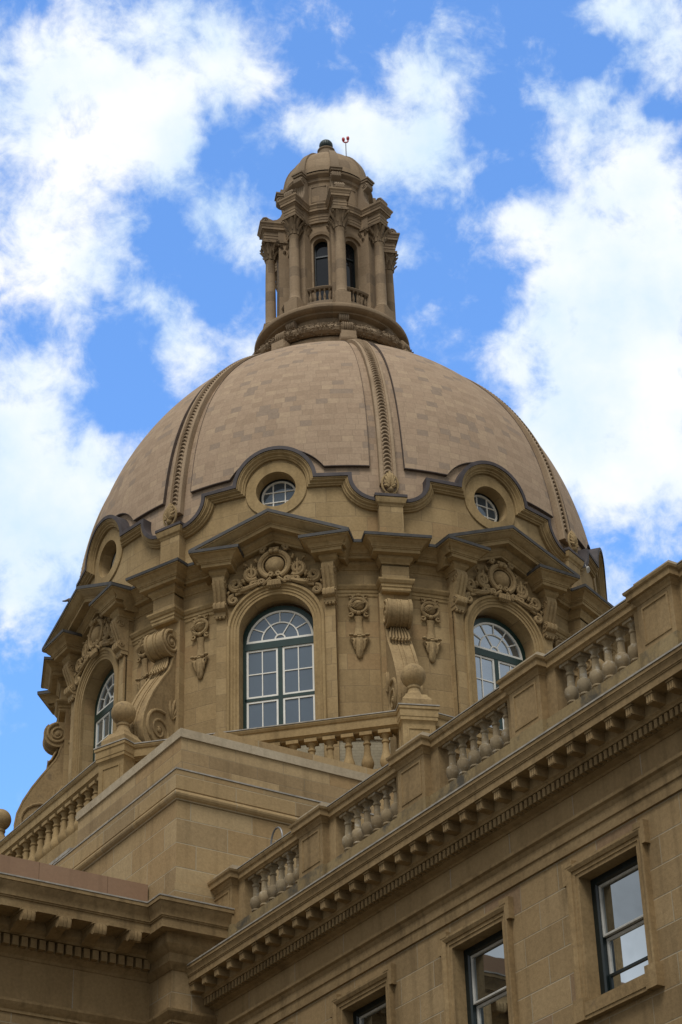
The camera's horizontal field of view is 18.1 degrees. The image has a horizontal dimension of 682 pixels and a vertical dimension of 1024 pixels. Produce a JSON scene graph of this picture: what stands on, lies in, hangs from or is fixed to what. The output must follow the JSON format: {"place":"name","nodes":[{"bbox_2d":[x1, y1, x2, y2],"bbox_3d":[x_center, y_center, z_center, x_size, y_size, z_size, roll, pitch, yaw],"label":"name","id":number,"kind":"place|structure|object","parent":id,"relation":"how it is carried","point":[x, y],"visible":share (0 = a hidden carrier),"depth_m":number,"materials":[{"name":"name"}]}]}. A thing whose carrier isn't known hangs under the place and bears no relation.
{"place":"outdoors","nodes":[
{"label":"outdoors","id":0,"kind":"place"},
{"bbox_2d":[0,0,681,835],"label":"sky","id":1,"kind":"structure","parent":0,"point":[525,156],"materials":[{"name":"blue"}]},
{"label":"ground","id":2,"kind":"structure","parent":0,"visible":0},
{"bbox_2d":[0,854,234,1023],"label":"portico wing","id":3,"kind":"structure","parent":2,"relation":"on","point":[79,947],"depth_m":44.27,"materials":[{"name":"beige stone"}]},
{"bbox_2d":[49,728,393,903],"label":"corner block","id":4,"kind":"structure","parent":2,"relation":"on","point":[185,813],"depth_m":47.91,"materials":[{"name":"stone"}]},
{"bbox_2d":[0,663,502,863],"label":"terrace balustrade","id":5,"kind":"object","parent":4,"relation":"on","point":[121,751],"visible":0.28,"depth_m":56.12,"materials":[{"name":"stone"}]},
{"bbox_2d":[13,446,630,858],"bbox_3d":[0.019,7.539,65.768,18.699,12.320,18.030,-8,-33,10],"label":"rotunda drum","id":6,"kind":"object","parent":4,"relation":"on","point":[169,628],"visible":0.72,"depth_m":60.36,"materials":[{"name":"sandstone"},{"name":"carved sandstone"},{"name":"dark metal"}]},
{"bbox_2d":[93,669,113,761],"bbox_3d":[-6.650,6.397,61.848,0.150,4.120,2.200,17,-37,-27],"label":"window","id":7,"kind":"structure","parent":6,"relation":"in","point":[103,721],"depth_m":62.67,"materials":[{"name":"grey glass"}]},
{"bbox_2d":[110,552,115,569],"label":"oval window","id":8,"kind":"structure","parent":6,"relation":"in","point":[114,556],"depth_m":65.41,"materials":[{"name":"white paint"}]},
{"bbox_2d":[259,479,295,505],"bbox_3d":[-1.789,-0.432,62.090,1.240,1.240,0.090,-8,-33,10],"label":"oval window","id":9,"kind":"structure","parent":6,"relation":"in","point":[277,492],"depth_m":62.18,"materials":[{"name":"grey glass"}]},
{"bbox_2d":[243,605,314,728],"bbox_3d":[-1.663,4.400,58.919,2.200,4.120,0.150,-8,-33,10],"label":"window","id":10,"kind":"structure","parent":6,"relation":"in","point":[279,687],"depth_m":58.97,"materials":[{"name":"grey glass"}]},
{"bbox_2d":[80,329,589,621],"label":"dome","id":11,"kind":"structure","parent":6,"relation":"on","point":[369,415],"depth_m":64.37,"materials":[{"name":"stone"}]},
{"bbox_2d":[252,139,413,354],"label":"lantern","id":12,"kind":"object","parent":11,"relation":"on","point":[329,237],"visible":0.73,"depth_m":75.03,"materials":[{"name":"stone"}]},
{"bbox_2d":[314,242,328,300],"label":"window","id":13,"kind":"structure","parent":12,"relation":"in","point":[321,249],"depth_m":74.93,"materials":[{"name":"grey glass"}]},
{"bbox_2d":[342,136,348,155],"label":"beacon pole","id":14,"kind":"object","parent":12,"relation":"attached to","point":[343,138],"visible":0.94,"depth_m":79.70,"materials":[{"name":"grey metal"}]},
{"bbox_2d":[346,244,355,301],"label":"window","id":15,"kind":"structure","parent":12,"relation":"in","point":[350,259],"depth_m":75.19,"materials":[{"name":"black glass"}]},
{"bbox_2d":[474,493,498,521],"bbox_3d":[4.160,-0.025,63.025,1.240,1.240,0.090,17,-37,-27],"label":"oval window","id":16,"kind":"structure","parent":6,"relation":"in","point":[484,504],"depth_m":63.21,"materials":[{"name":"grey glass"}]},
{"bbox_2d":[473,618,525,729],"bbox_3d":[4.368,4.813,59.868,2.200,4.120,0.150,17,-37,-27],"label":"window","id":17,"kind":"structure","parent":6,"relation":"in","point":[498,650],"depth_m":60.40,"materials":[{"name":"grey glass"}]},
{"bbox_2d":[186,642,681,1023],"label":"side wing","id":18,"kind":"structure","parent":2,"relation":"on","point":[537,879],"depth_m":36.35,"materials":[{"name":"beige stone"}]},
{"bbox_2d":[270,826,282,844],"bbox_3d":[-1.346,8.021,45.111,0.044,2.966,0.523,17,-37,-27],"label":"ladder hoop","id":19,"kind":"object","parent":18,"relation":"on","point":[274,830],"visible":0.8,"depth_m":45.90,"materials":[{"name":"grey metal"}]},
{"bbox_2d":[353,994,386,1023],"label":"window","id":20,"kind":"structure","parent":18,"relation":"in","point":[374,1012],"depth_m":39.77,"materials":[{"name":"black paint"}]},
{"bbox_2d":[207,560,681,936],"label":"roof balustrade","id":21,"kind":"object","parent":18,"relation":"on","point":[533,696],"visible":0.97,"depth_m":39.44,"materials":[{"name":"stone"}]},
{"bbox_2d":[464,930,508,1023],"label":"window","id":22,"kind":"structure","parent":18,"relation":"in","point":[484,963],"depth_m":36.99,"materials":[{"name":"glass"}]},
{"bbox_2d":[590,855,647,994],"bbox_3d":[4.593,6.628,34.060,0.165,2.140,1.520,17,-37,-27],"label":"window","id":23,"kind":"structure","parent":18,"relation":"in","point":[622,956],"depth_m":34.28,"materials":[{"name":"glass"}]}
]}

